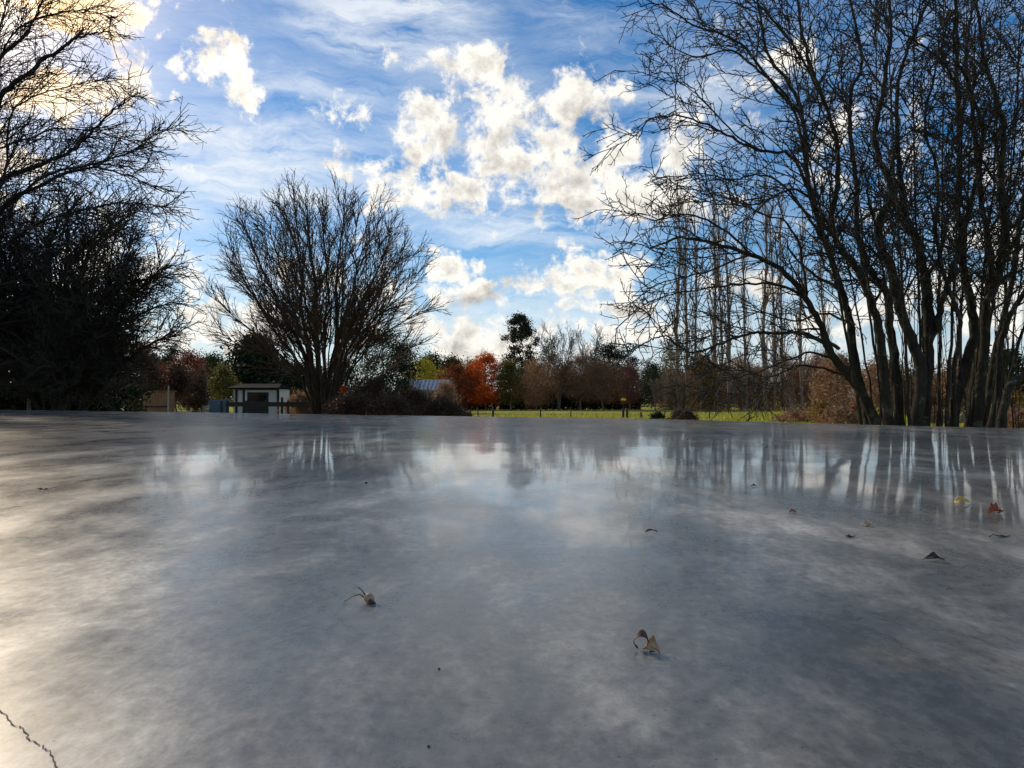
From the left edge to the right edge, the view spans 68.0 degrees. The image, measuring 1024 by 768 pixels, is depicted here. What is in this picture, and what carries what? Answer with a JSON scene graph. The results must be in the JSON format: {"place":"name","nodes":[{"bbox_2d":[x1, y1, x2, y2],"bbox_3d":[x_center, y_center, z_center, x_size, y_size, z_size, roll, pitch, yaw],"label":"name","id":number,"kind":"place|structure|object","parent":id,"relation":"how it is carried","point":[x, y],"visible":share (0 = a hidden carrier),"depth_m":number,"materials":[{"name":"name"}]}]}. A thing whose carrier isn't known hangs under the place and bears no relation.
{"place":"outdoors","nodes":[
{"label":"outdoors","id":0,"kind":"place"},
{"bbox_2d":[0,0,1023,398],"label":"sky","id":1,"kind":"structure","parent":0,"point":[476,114],"materials":[{"name":"blue"}]},
{"bbox_2d":[112,398,990,423],"bbox_3d":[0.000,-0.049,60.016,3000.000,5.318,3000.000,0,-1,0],"label":"ground","id":2,"kind":"structure","parent":0,"point":[645,409],"depth_m":86.63,"materials":[{"name":"green plant"}]},
{"bbox_2d":[33,339,160,411],"bbox_3d":[-16.468,-0.523,29.965,4.769,4.875,4.365,0,-1,0],"label":"evergreen shrub","id":3,"kind":"object","parent":2,"relation":"on","point":[118,405],"visible":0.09,"depth_m":30.14,"materials":[{"name":"green plant"}]},
{"bbox_2d":[0,168,214,410],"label":"bare bush","id":4,"kind":"object","parent":2,"relation":"on","point":[78,345],"visible":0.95,"depth_m":21.41,"materials":[{"name":"black plant"}]},
{"bbox_2d":[0,0,221,354],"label":"bare tree","id":5,"kind":"object","parent":2,"relation":"on","point":[9,175],"visible":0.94,"depth_m":20.73,"materials":[{"name":"black plant"}]},
{"bbox_2d":[120,348,182,411],"bbox_3d":[-23.402,-0.032,47.908,5.058,4.874,5.359,-1,-2,40],"label":"shrub","id":6,"kind":"object","parent":2,"relation":"on","point":[155,379],"visible":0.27,"depth_m":47.55,"materials":[{"name":"brown plant"}]},
{"bbox_2d":[142,390,176,411],"bbox_3d":[-19.745,1.262,42.422,1.505,1.785,1.120,0,-1,0],"label":"timber hut","id":7,"kind":"object","parent":2,"relation":"on","point":[158,399],"visible":0.53,"depth_m":41.97,"materials":[{"name":"brown wood"}]},
{"bbox_2d":[159,343,180,402],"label":"leafy tree","id":8,"kind":"object","parent":2,"relation":"on","point":[172,355],"visible":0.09,"depth_m":109.67,"materials":[{"name":"red plant"}]},
{"bbox_2d":[157,359,202,411],"bbox_3d":[-21.990,0.269,49.925,3.099,4.164,3.297,1,-1,-26],"label":"shrub","id":9,"kind":"object","parent":2,"relation":"on","point":[177,386],"visible":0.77,"depth_m":49.76,"materials":[{"name":"red plant"}]},
{"bbox_2d":[161,346,210,410],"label":"leafy tree","id":10,"kind":"object","parent":2,"relation":"on","point":[191,361],"visible":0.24,"depth_m":89.18,"materials":[{"name":"red plant"}]},
{"bbox_2d":[183,363,209,405],"bbox_3d":[-22.812,0.452,55.049,1.930,4.041,2.526,0,-1,19],"label":"bare tree","id":11,"kind":"object","parent":2,"relation":"on","point":[202,369],"visible":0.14,"depth_m":54.84,"materials":[{"name":"plant"}]},
{"bbox_2d":[177,370,217,411],"bbox_3d":[-22.604,0.655,53.751,3.253,3.520,3.305,0,-1,0],"label":"shrub","id":12,"kind":"object","parent":2,"relation":"on","point":[199,395],"visible":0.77,"depth_m":53.80,"materials":[{"name":"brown plant"}]},
{"bbox_2d":[178,349,220,405],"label":"distant tree","id":13,"kind":"object","parent":2,"relation":"on","point":[202,358],"visible":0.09,"depth_m":168.55,"materials":[{"name":"brown plant"}]},
{"bbox_2d":[191,346,225,399],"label":"leafy tree","id":14,"kind":"object","parent":2,"relation":"on","point":[214,360],"visible":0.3,"depth_m":87.60,"materials":[{"name":"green plant"}]},
{"bbox_2d":[209,399,229,412],"bbox_3d":[-18.149,1.577,46.976,1.024,1.360,0.900,0,-1,0],"label":"metal bin","id":15,"kind":"object","parent":2,"relation":"on","point":[214,406],"visible":0.55,"depth_m":46.58,"materials":[{"name":"blue metal"}]},
{"bbox_2d":[207,362,241,401],"bbox_3d":[-23.645,0.389,61.825,3.560,4.434,3.375,-1,-2,43],"label":"leafy tree","id":16,"kind":"object","parent":2,"relation":"on","point":[220,379],"visible":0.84,"depth_m":61.57,"materials":[{"name":"green plant"}]},
{"bbox_2d":[207,328,302,400],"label":"evergreen tree","id":17,"kind":"object","parent":2,"relation":"on","point":[246,375],"visible":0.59,"depth_m":68.43,"materials":[{"name":"green plant"}]},
{"bbox_2d":[226,384,292,413],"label":"garden shed","id":18,"kind":"structure","parent":2,"relation":"on","point":[255,392],"depth_m":50.01,"materials":[{"name":"white paint"}]},
{"bbox_2d":[247,392,267,412],"bbox_3d":[-16.758,1.413,50.005,1.375,1.725,0.068,0,-1,0],"label":"door","id":19,"kind":"structure","parent":18,"relation":"in","point":[251,396],"depth_m":49.99,"materials":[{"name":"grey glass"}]},
{"bbox_2d":[220,397,309,413],"bbox_3d":[-14.539,1.526,45.032,5.571,1.475,0.170,0,-1,0],"label":"rail fence","id":20,"kind":"object","parent":2,"relation":"on","point":[265,404],"visible":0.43,"depth_m":44.95,"materials":[{"name":"wood"}]},
{"bbox_2d":[275,387,310,413],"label":"shrub","id":21,"kind":"object","parent":2,"relation":"on","point":[299,396],"visible":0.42,"depth_m":45.59,"materials":[{"name":"brown plant"}]},
{"bbox_2d":[272,356,332,397],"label":"evergreen tree","id":22,"kind":"object","parent":2,"relation":"on","point":[298,385],"visible":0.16,"depth_m":76.20,"materials":[{"name":"green plant"}]},
{"bbox_2d":[197,166,452,413],"bbox_3d":[-10.851,-4.869,41.873,15.572,14.761,10.682,0,-1,0],"label":"bare tree","id":23,"kind":"object","parent":2,"relation":"on","point":[291,326],"visible":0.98,"depth_m":41.25,"materials":[{"name":"brown plant"}]},
{"bbox_2d":[322,354,368,397],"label":"distant tree","id":24,"kind":"object","parent":2,"relation":"on","point":[351,378],"visible":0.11,"depth_m":168.23,"materials":[{"name":"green plant"}]},
{"bbox_2d":[318,386,373,414],"bbox_3d":[-7.254,1.019,33.974,3.337,2.049,3.202,1,-2,-38],"label":"shrub","id":25,"kind":"object","parent":2,"relation":"on","point":[348,404],"visible":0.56,"depth_m":33.52,"materials":[{"name":"brown plant"}]},
{"bbox_2d":[346,364,410,402],"bbox_3d":[-6.924,0.563,37.675,4.215,3.133,3.906,0,-1,-12],"label":"shrub","id":26,"kind":"object","parent":2,"relation":"on","point":[378,385],"visible":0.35,"depth_m":37.62,"materials":[{"name":"brown plant"}]},
{"bbox_2d":[347,323,426,396],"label":"evergreen tree","id":27,"kind":"object","parent":2,"relation":"on","point":[389,378],"visible":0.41,"depth_m":79.36,"materials":[{"name":"green plant"}]},
{"bbox_2d":[356,384,430,415],"bbox_3d":[-5.343,1.020,32.909,3.596,1.997,3.372,0,-1,0],"label":"shrub","id":28,"kind":"object","parent":2,"relation":"on","point":[387,405],"visible":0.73,"depth_m":32.48,"materials":[{"name":"brown plant"}]},
{"bbox_2d":[384,333,433,398],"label":"evergreen tree","id":29,"kind":"object","parent":2,"relation":"on","point":[411,369],"visible":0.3,"depth_m":81.74,"materials":[{"name":"green plant"}]},
{"bbox_2d":[395,372,435,415],"bbox_3d":[-5.271,0.776,39.990,3.855,2.798,3.753,0,-1,0],"label":"shrub","id":30,"kind":"object","parent":2,"relation":"on","point":[418,398],"visible":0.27,"depth_m":39.64,"materials":[{"name":"brown plant"}]},
{"bbox_2d":[397,380,451,400],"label":"house","id":31,"kind":"structure","parent":2,"relation":"on","point":[429,384],"depth_m":93.74,"materials":[{"name":"grey metal"}]},
{"bbox_2d":[405,357,447,379],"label":"leafy tree","id":32,"kind":"object","parent":2,"relation":"on","point":[427,368],"visible":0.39,"depth_m":111.27,"materials":[{"name":"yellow plant"}]},
{"bbox_2d":[415,346,449,379],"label":"distant tree","id":33,"kind":"object","parent":2,"relation":"on","point":[431,357],"visible":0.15,"depth_m":169.04,"materials":[{"name":"green plant"}]},
{"bbox_2d":[415,390,468,415],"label":"shrub","id":34,"kind":"object","parent":2,"relation":"on","point":[439,406],"visible":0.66,"depth_m":35.53,"materials":[{"name":"brown plant"}]},
{"bbox_2d":[430,379,467,406],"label":"shrub","id":35,"kind":"object","parent":2,"relation":"on","point":[444,387],"visible":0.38,"depth_m":55.80,"materials":[{"name":"brown plant"}]},
{"bbox_2d":[437,351,468,391],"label":"distant tree","id":36,"kind":"object","parent":2,"relation":"on","point":[451,360],"visible":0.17,"depth_m":168.91,"materials":[{"name":"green plant"}]},
{"bbox_2d":[431,358,485,409],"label":"leafy tree","id":37,"kind":"object","parent":2,"relation":"on","point":[457,369],"visible":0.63,"depth_m":98.00,"materials":[{"name":"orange plant"}]},
{"bbox_2d":[459,356,494,392],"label":"distant tree","id":38,"kind":"object","parent":2,"relation":"on","point":[471,361],"visible":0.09,"depth_m":168.99,"materials":[{"name":"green plant"}]},
{"bbox_2d":[457,349,506,409],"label":"maple tree","id":39,"kind":"object","parent":2,"relation":"on","point":[486,393],"visible":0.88,"depth_m":99.11,"materials":[{"name":"orange plant"}]},
{"bbox_2d":[459,391,523,409],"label":"hedge","id":40,"kind":"object","parent":2,"relation":"on","point":[502,407],"visible":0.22,"depth_m":102.30,"materials":[{"name":"brown plant"}]},
{"bbox_2d":[489,358,530,410],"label":"leafy tree","id":41,"kind":"object","parent":2,"relation":"on","point":[512,366],"visible":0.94,"depth_m":97.67,"materials":[{"name":"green plant"}]},
{"bbox_2d":[0,410,1023,767],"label":"concrete slab","id":42,"kind":"structure","parent":2,"relation":"on","point":[178,588],"depth_m":0.79,"materials":[{"name":"grey concrete"}]},
{"bbox_2d":[0,710,57,767],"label":"slab crack","id":43,"kind":"object","parent":42,"relation":"on","point":[32,740],"visible":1,"depth_m":0.45,"materials":[{"name":"black concrete"}]},
{"bbox_2d":[343,587,375,603],"bbox_3d":[-0.149,0.210,0.753,0.034,0.014,0.012,0,-1,15],"label":"fallen bud","id":44,"kind":"object","parent":42,"relation":"on","point":[368,597],"visible":1,"depth_m":0.75,"materials":[{"name":"beige plant"}]},
{"bbox_2d":[633,629,659,653],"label":"fallen leaf","id":45,"kind":"object","parent":42,"relation":"on","point":[651,643],"visible":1,"depth_m":0.60,"materials":[{"name":"brown plant"}]},
{"bbox_2d":[924,552,944,560],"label":"fallen leaf","id":46,"kind":"object","parent":42,"relation":"on","point":[932,555],"visible":1,"depth_m":0.95,"materials":[{"name":"grey plant"}]},
{"bbox_2d":[988,502,1003,513],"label":"fallen leaf","id":47,"kind":"object","parent":42,"relation":"on","point":[993,508],"visible":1,"depth_m":1.34,"materials":[{"name":"red plant"}]},
{"bbox_2d":[498,310,545,387],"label":"gum tree","id":48,"kind":"object","parent":2,"relation":"on","point":[523,331],"visible":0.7,"depth_m":107.30,"materials":[{"name":"green plant"}]},
{"bbox_2d":[509,355,566,409],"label":"leafy tree","id":49,"kind":"object","parent":2,"relation":"on","point":[531,399],"visible":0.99,"depth_m":97.51,"materials":[{"name":"brown plant"}]},
{"bbox_2d":[533,335,562,385],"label":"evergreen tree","id":50,"kind":"object","parent":2,"relation":"on","point":[546,340],"visible":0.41,"depth_m":111.96,"materials":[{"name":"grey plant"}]},
{"bbox_2d":[519,390,595,409],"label":"hedge","id":51,"kind":"object","parent":2,"relation":"on","point":[570,403],"visible":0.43,"depth_m":102.29,"materials":[{"name":"brown plant"}]},
{"bbox_2d":[534,318,581,409],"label":"bare tree","id":52,"kind":"object","parent":2,"relation":"on","point":[559,361],"visible":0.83,"depth_m":99.64,"materials":[{"name":"brown plant"}]},
{"bbox_2d":[541,355,581,402],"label":"distant tree","id":53,"kind":"object","parent":2,"relation":"on","point":[566,387],"visible":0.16,"depth_m":168.15,"materials":[{"name":"brown plant"}]},
{"bbox_2d":[553,348,606,409],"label":"leafy tree","id":54,"kind":"object","parent":2,"relation":"on","point":[579,363],"visible":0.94,"depth_m":97.51,"materials":[{"name":"brown plant"}]},
{"bbox_2d":[571,324,605,407],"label":"bare tree","id":55,"kind":"object","parent":2,"relation":"on","point":[595,347],"visible":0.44,"depth_m":103.59,"materials":[{"name":"brown plant"}]},
{"bbox_2d":[577,357,628,409],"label":"leafy tree","id":56,"kind":"object","parent":2,"relation":"on","point":[600,392],"visible":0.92,"depth_m":96.38,"materials":[{"name":"brown plant"}]},
{"bbox_2d":[587,335,629,408],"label":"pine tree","id":57,"kind":"object","parent":2,"relation":"on","point":[609,351],"visible":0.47,"depth_m":105.24,"materials":[{"name":"plant"}]},
{"bbox_2d":[592,390,642,409],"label":"hedge","id":58,"kind":"object","parent":2,"relation":"on","point":[617,404],"visible":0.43,"depth_m":102.33,"materials":[{"name":"brown plant"}]},
{"bbox_2d":[608,362,647,409],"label":"leafy tree","id":59,"kind":"object","parent":2,"relation":"on","point":[634,377],"visible":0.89,"depth_m":97.79,"materials":[{"name":"brown plant"}]},
{"bbox_2d":[621,353,643,403],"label":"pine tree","id":60,"kind":"object","parent":2,"relation":"on","point":[636,360],"visible":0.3,"depth_m":117.73,"materials":[{"name":"plant"}]},
{"bbox_2d":[632,359,670,408],"bbox_3d":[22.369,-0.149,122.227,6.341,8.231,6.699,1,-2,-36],"label":"gum tree","id":61,"kind":"object","parent":2,"relation":"on","point":[654,367],"visible":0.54,"depth_m":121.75,"materials":[{"name":"green plant"}]},
{"bbox_2d":[647,377,658,410],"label":"sapling","id":62,"kind":"object","parent":2,"relation":"on","point":[653,390],"visible":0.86,"depth_m":89.19,"materials":[{"name":"green plant"}]},
{"bbox_2d":[648,411,665,418],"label":"shrub","id":63,"kind":"object","parent":2,"relation":"on","point":[657,415],"visible":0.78,"depth_m":45.84,"materials":[{"name":"green plant"}]},
{"bbox_2d":[660,368,671,411],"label":"sapling","id":64,"kind":"object","parent":2,"relation":"on","point":[666,379],"visible":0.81,"depth_m":86.57,"materials":[{"name":"green plant"}]},
{"bbox_2d":[650,361,682,409],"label":"scrub tree","id":65,"kind":"object","parent":2,"relation":"on","point":[662,408],"visible":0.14,"depth_m":101.07,"materials":[{"name":"brown plant"}]},
{"bbox_2d":[653,338,683,385],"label":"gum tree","id":66,"kind":"object","parent":2,"relation":"on","point":[667,354],"visible":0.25,"depth_m":124.69,"materials":[{"name":"green plant"}]},
{"bbox_2d":[658,370,693,409],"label":"scrub tree","id":67,"kind":"object","parent":2,"relation":"on","point":[683,404],"visible":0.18,"depth_m":98.18,"materials":[{"name":"brown plant"}]},
{"bbox_2d":[666,167,689,409],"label":"poplar tree","id":68,"kind":"object","parent":2,"relation":"on","point":[677,353],"visible":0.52,"depth_m":92.19,"materials":[{"name":"brown plant"}]},
{"bbox_2d":[665,404,699,419],"bbox_3d":[10.214,1.745,45.961,2.462,1.092,2.826,0,-1,0],"label":"brush pile","id":69,"kind":"object","parent":2,"relation":"on","point":[689,415],"visible":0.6,"depth_m":45.61,"materials":[{"name":"brown plant"}]},
{"bbox_2d":[674,190,694,408],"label":"poplar tree","id":70,"kind":"object","parent":2,"relation":"on","point":[685,296],"visible":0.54,"depth_m":96.10,"materials":[{"name":"brown plant"}]},
{"bbox_2d":[685,206,707,409],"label":"poplar tree","id":71,"kind":"object","parent":2,"relation":"on","point":[696,286],"visible":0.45,"depth_m":95.26,"materials":[{"name":"brown plant"}]},
{"bbox_2d":[682,355,730,411],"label":"scrub tree","id":72,"kind":"object","parent":2,"relation":"on","point":[704,405],"visible":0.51,"depth_m":89.32,"materials":[{"name":"brown plant"}]},
{"bbox_2d":[704,165,724,410],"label":"poplar tree","id":73,"kind":"object","parent":2,"relation":"on","point":[715,322],"visible":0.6,"depth_m":94.15,"materials":[{"name":"brown plant"}]},
{"bbox_2d":[690,360,751,410],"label":"scrub tree","id":74,"kind":"object","parent":2,"relation":"on","point":[725,385],"visible":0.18,"depth_m":97.50,"materials":[{"name":"brown plant"}]},
{"bbox_2d":[709,211,732,410],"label":"poplar tree","id":75,"kind":"object","parent":2,"relation":"on","point":[719,304],"visible":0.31,"depth_m":97.14,"materials":[{"name":"brown plant"}]},
{"bbox_2d":[717,175,738,410],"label":"poplar tree","id":76,"kind":"object","parent":2,"relation":"on","point":[728,345],"visible":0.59,"depth_m":93.03,"materials":[{"name":"brown plant"}]},
{"bbox_2d":[734,197,754,410],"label":"poplar tree","id":77,"kind":"object","parent":2,"relation":"on","point":[745,319],"visible":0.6,"depth_m":95.18,"materials":[{"name":"brown plant"}]},
{"bbox_2d":[723,349,770,409],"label":"scrub tree","id":78,"kind":"object","parent":2,"relation":"on","point":[736,360],"visible":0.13,"depth_m":101.63,"materials":[{"name":"brown plant"}]},
{"bbox_2d":[730,360,797,410],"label":"scrub tree","id":79,"kind":"object","parent":2,"relation":"on","point":[758,387],"visible":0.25,"depth_m":98.00,"materials":[{"name":"brown plant"}]},
{"bbox_2d":[750,158,780,409],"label":"poplar tree","id":80,"kind":"object","parent":2,"relation":"on","point":[763,336],"visible":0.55,"depth_m":92.10,"materials":[{"name":"brown plant"}]},
{"bbox_2d":[764,193,784,410],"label":"poplar tree","id":81,"kind":"object","parent":2,"relation":"on","point":[773,342],"visible":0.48,"depth_m":96.03,"materials":[{"name":"brown plant"}]},
{"bbox_2d":[770,182,789,409],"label":"poplar tree","id":82,"kind":"object","parent":2,"relation":"on","point":[781,303],"visible":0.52,"depth_m":98.12,"materials":[{"name":"brown plant"}]},
{"bbox_2d":[753,342,810,409],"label":"scrub tree","id":83,"kind":"object","parent":2,"relation":"on","point":[789,362],"visible":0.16,"depth_m":100.78,"materials":[{"name":"brown plant"}]},
{"bbox_2d":[783,370,797,408],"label":"sapling","id":84,"kind":"object","parent":2,"relation":"on","point":[792,393],"visible":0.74,"depth_m":88.79,"materials":[{"name":"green plant"}]},
{"bbox_2d":[769,395,814,422],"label":"shrub","id":85,"kind":"object","parent":2,"relation":"on","point":[793,415],"visible":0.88,"depth_m":43.69,"materials":[{"name":"brown plant"}]},
{"bbox_2d":[573,0,1023,427],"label":"bare tree","id":86,"kind":"object","parent":2,"relation":"on","point":[919,413],"visible":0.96,"depth_m":11.57,"materials":[{"name":"brown plant"}]},
{"bbox_2d":[786,197,811,410],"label":"poplar tree","id":87,"kind":"object","parent":2,"relation":"on","point":[801,368],"visible":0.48,"depth_m":95.13,"materials":[{"name":"brown plant"}]},
{"bbox_2d":[770,362,832,409],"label":"scrub tree","id":88,"kind":"object","parent":2,"relation":"on","point":[796,401],"visible":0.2,"depth_m":98.66,"materials":[{"name":"brown plant"}]},
{"bbox_2d":[805,362,816,407],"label":"sapling","id":89,"kind":"object","parent":2,"relation":"on","point":[810,374],"visible":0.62,"depth_m":89.39,"materials":[{"name":"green plant"}]},
{"bbox_2d":[779,347,846,409],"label":"scrub tree","id":90,"kind":"object","parent":2,"relation":"on","point":[818,357],"visible":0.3,"depth_m":97.70,"materials":[{"name":"brown plant"}]},
{"bbox_2d":[804,394,838,422],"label":"shrub","id":91,"kind":"object","parent":2,"relation":"on","point":[820,406],"visible":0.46,"depth_m":39.92,"materials":[{"name":"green plant"}]},
{"bbox_2d":[813,213,833,377],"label":"poplar tree","id":92,"kind":"object","parent":2,"relation":"on","point":[824,316],"visible":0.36,"depth_m":98.10,"materials":[{"name":"grey plant"}]},
{"bbox_2d":[797,350,877,411],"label":"scrub tree","id":93,"kind":"object","parent":2,"relation":"on","point":[821,381],"visible":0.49,"depth_m":71.44,"materials":[{"name":"brown plant"}]},
{"bbox_2d":[811,398,863,424],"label":"shrub","id":94,"kind":"object","parent":2,"relation":"on","point":[841,414],"visible":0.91,"depth_m":37.56,"materials":[{"name":"brown plant"}]},
{"bbox_2d":[837,352,941,414],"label":"scrub tree","id":95,"kind":"object","parent":2,"relation":"on","point":[874,385],"visible":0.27,"depth_m":65.10,"materials":[{"name":"brown plant"}]},
{"bbox_2d":[893,363,945,413],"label":"scrub tree","id":96,"kind":"object","parent":2,"relation":"on","point":[931,389],"visible":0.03,"depth_m":69.01,"materials":[{"name":"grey plant"}]},
{"bbox_2d":[835,0,1023,427],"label":"bare tree","id":97,"kind":"object","parent":2,"relation":"on","point":[976,351],"visible":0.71,"depth_m":12.11,"materials":[{"name":"brown plant"}]},
{"bbox_2d":[931,405,944,423],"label":"shrub","id":98,"kind":"object","parent":2,"relation":"on","point":[932,416],"visible":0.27,"depth_m":39.73,"materials":[{"name":"brown plant"}]},
{"bbox_2d":[931,354,989,414],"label":"scrub tree","id":99,"kind":"object","parent":2,"relation":"on","point":[944,391],"visible":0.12,"depth_m":65.85,"materials":[{"name":"brown plant"}]},
{"bbox_2d":[960,213,1023,427],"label":"bare tree","id":100,"kind":"object","parent":2,"relation":"on","point":[1011,383],"visible":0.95,"depth_m":11.53,"materials":[{"name":"brown plant"}]},
{"bbox_2d":[985,343,1023,403],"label":"scrub tree","id":101,"kind":"object","parent":2,"relation":"on","point":[1018,369],"visible":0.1,"depth_m":71.01,"materials":[{"name":"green plant"}]},
{"bbox_2d":[990,386,1023,411],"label":"shrub","id":102,"kind":"object","parent":2,"relation":"on","point":[1017,401],"visible":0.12,"depth_m":35.74,"materials":[{"name":"brown plant"}]},
{"bbox_2d":[1007,402,1023,427],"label":"shrub","id":103,"kind":"object","parent":2,"relation":"on","point":[1021,418],"visible":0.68,"depth_m":29.71,"materials":[{"name":"brown plant"}]},
{"bbox_2d":[472,411,1017,427],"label":"grass","id":104,"kind":"structure","parent":0,"point":[631,416],"depth_m":57.78,"materials":[{"name":"green plant"}]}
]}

